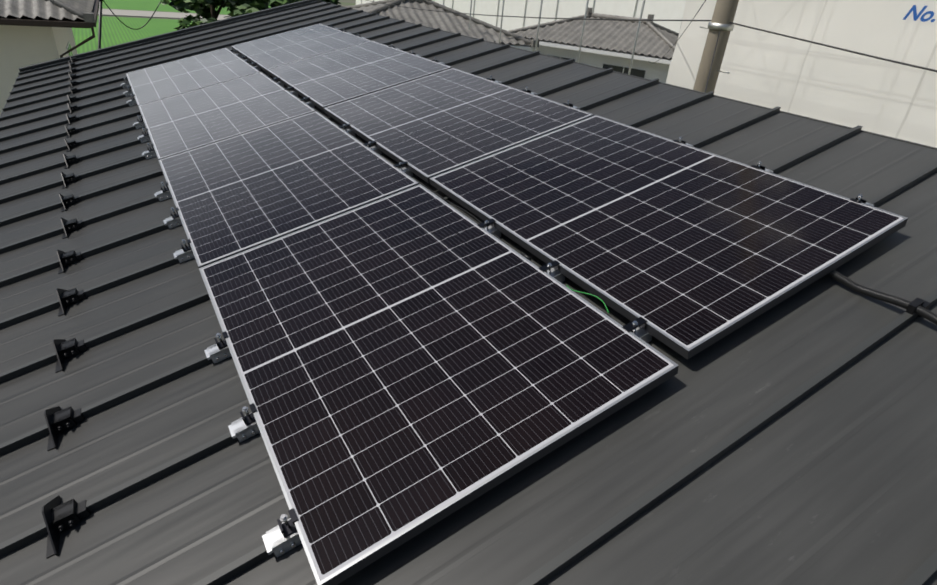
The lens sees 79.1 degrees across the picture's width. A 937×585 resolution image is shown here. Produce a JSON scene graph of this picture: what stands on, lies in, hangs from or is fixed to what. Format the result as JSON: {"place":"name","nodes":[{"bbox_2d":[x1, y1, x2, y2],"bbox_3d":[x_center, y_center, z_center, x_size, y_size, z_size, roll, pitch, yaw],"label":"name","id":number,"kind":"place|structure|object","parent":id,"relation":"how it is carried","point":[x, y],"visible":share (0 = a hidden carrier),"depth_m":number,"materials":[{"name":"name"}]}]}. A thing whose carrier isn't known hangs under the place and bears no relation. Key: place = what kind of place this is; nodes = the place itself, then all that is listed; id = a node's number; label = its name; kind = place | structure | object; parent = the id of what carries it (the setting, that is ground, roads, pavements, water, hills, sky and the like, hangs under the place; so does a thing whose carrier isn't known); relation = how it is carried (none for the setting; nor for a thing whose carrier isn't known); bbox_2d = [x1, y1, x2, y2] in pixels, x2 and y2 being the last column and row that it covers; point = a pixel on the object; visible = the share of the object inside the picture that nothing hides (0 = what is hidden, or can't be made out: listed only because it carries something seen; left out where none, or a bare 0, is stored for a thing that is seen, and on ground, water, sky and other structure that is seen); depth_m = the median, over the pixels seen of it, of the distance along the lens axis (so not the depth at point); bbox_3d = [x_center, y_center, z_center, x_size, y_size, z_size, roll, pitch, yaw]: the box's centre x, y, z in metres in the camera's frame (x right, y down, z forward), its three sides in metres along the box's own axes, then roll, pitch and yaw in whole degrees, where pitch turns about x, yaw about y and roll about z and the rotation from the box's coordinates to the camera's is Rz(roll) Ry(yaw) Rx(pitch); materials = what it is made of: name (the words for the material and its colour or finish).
{"place":"outdoors","nodes":[
{"label":"outdoors","id":0,"kind":"place"},
{"bbox_2d":[0,0,98,114],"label":"neighbour house","id":1,"kind":"structure","parent":0,"point":[32,32],"depth_m":14.39,"materials":[{"name":"concrete"}]},
{"bbox_2d":[98,9,230,20],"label":"farm road","id":2,"kind":"structure","parent":0,"point":[137,13],"depth_m":71.91,"materials":[{"name":"concrete"}]},
{"bbox_2d":[72,0,270,53],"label":"rice paddy field","id":3,"kind":"structure","parent":0,"point":[115,31],"depth_m":60.26,"materials":[{"name":"green plant"}]},
{"bbox_2d":[98,0,355,19],"bbox_3d":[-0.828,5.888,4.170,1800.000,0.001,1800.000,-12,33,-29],"label":"ground","id":4,"kind":"structure","parent":0,"point":[345,3],"depth_m":128.87,"materials":[{"name":"green plant"}]},
{"bbox_2d":[98,0,161,48],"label":"utility pole","id":5,"kind":"object","parent":4,"relation":"on","point":[100,23],"visible":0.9,"depth_m":9.49,"materials":[{"name":"black metal"}]},
{"bbox_2d":[161,0,230,29],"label":"tree","id":6,"kind":"object","parent":4,"relation":"on","point":[206,11],"visible":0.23,"depth_m":28.75,"materials":[{"name":"green plant"}]},
{"bbox_2d":[219,0,276,18],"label":"tree","id":7,"kind":"object","parent":4,"relation":"on","point":[239,7],"visible":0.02,"depth_m":25.41,"materials":[{"name":"green plant"}]},
{"bbox_2d":[264,0,271,8],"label":"tree","id":8,"kind":"object","parent":4,"relation":"on","point":[267,3],"depth_m":28.77,"materials":[{"name":"green plant"}]},
{"bbox_2d":[269,0,339,6],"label":"tree","id":9,"kind":"object","parent":4,"relation":"on","point":[285,2],"visible":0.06,"depth_m":23.35,"materials":[{"name":"green plant"}]},
{"bbox_2d":[356,0,685,32],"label":"distant white building","id":10,"kind":"structure","parent":4,"relation":"on","point":[666,9],"depth_m":51.52,"materials":[{"name":"paint"}]},
{"bbox_2d":[443,0,644,74],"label":"scaffold","id":11,"kind":"object","parent":4,"relation":"on","point":[637,33],"visible":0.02,"depth_m":14.27,"materials":[{"name":"grey metal"}]},
{"bbox_2d":[508,7,678,82],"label":"neighbour house","id":12,"kind":"structure","parent":4,"relation":"on","point":[607,44],"depth_m":22.05,"materials":[{"name":"tile"}]},
{"bbox_2d":[693,0,738,92],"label":"utility pole","id":13,"kind":"object","parent":4,"relation":"on","point":[724,13],"visible":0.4,"depth_m":6.91,"materials":[{"name":"concrete"}]},
{"bbox_2d":[366,0,936,92],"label":"power cables","id":14,"kind":"object","parent":13,"relation":"attached to","point":[902,63],"visible":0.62,"depth_m":6.60,"materials":[{"name":"black plastic"}]},
{"bbox_2d":[348,0,539,51],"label":"tiled roof","id":15,"kind":"structure","parent":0,"point":[455,22],"depth_m":18.61,"materials":[{"name":"tile"}]},
{"bbox_2d":[666,0,936,147],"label":"scaffold sheet","id":16,"kind":"object","parent":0,"point":[831,85],"visible":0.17,"depth_m":9.41,"materials":[{"name":"white fabric"}]},
{"bbox_2d":[902,5,934,21],"bbox_3d":[6.606,-4.010,8.176,0.001,0.202,0.587,-12,33,-29],"label":"lettering","id":17,"kind":"object","parent":16,"relation":"attached to","point":[916,16],"visible":1,"depth_m":8.25,"materials":[{"name":"blue paint"}]},
{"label":"house walls","id":18,"kind":"object","parent":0,"visible":0},
{"bbox_2d":[0,0,936,584],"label":"metal roof","id":19,"kind":"structure","parent":18,"relation":"on","point":[790,440],"depth_m":1.76,"materials":[{"name":"grey metal"}]},
{"bbox_2d":[42,57,90,557],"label":"snow guards","id":20,"kind":"object","parent":19,"relation":"on","point":[58,516],"visible":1,"depth_m":2.26,"materials":[{"name":"black metal"}]},
{"bbox_2d":[239,55,623,325],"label":"string cables","id":21,"kind":"object","parent":19,"relation":"on","point":[525,256],"visible":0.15,"depth_m":2.85,"materials":[{"name":"black plastic"}]},
{"bbox_2d":[121,25,873,556],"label":"panel mounting clamps","id":22,"kind":"object","parent":19,"relation":"on","point":[283,537],"visible":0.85,"depth_m":2.13,"materials":[{"name":"silver metal"}]},
{"bbox_2d":[126,23,907,584],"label":"solar array","id":23,"kind":"object","parent":19,"relation":"on","point":[410,357],"visible":1,"depth_m":2.25,"materials":[{"name":"black glass"}]},
{"bbox_2d":[567,286,608,312],"bbox_3d":[0.425,0.013,2.032,0.025,0.026,0.221,-16,35,-34],"label":"earth wire","id":24,"kind":"object","parent":23,"relation":"attached to","point":[592,295],"visible":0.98,"depth_m":2.02,"materials":[{"name":"green"}]},
{"bbox_2d":[826,270,936,324],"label":"conduit","id":25,"kind":"object","parent":19,"relation":"on","point":[919,306],"visible":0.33,"depth_m":1.83,"materials":[{"name":"black plastic"}]}
]}

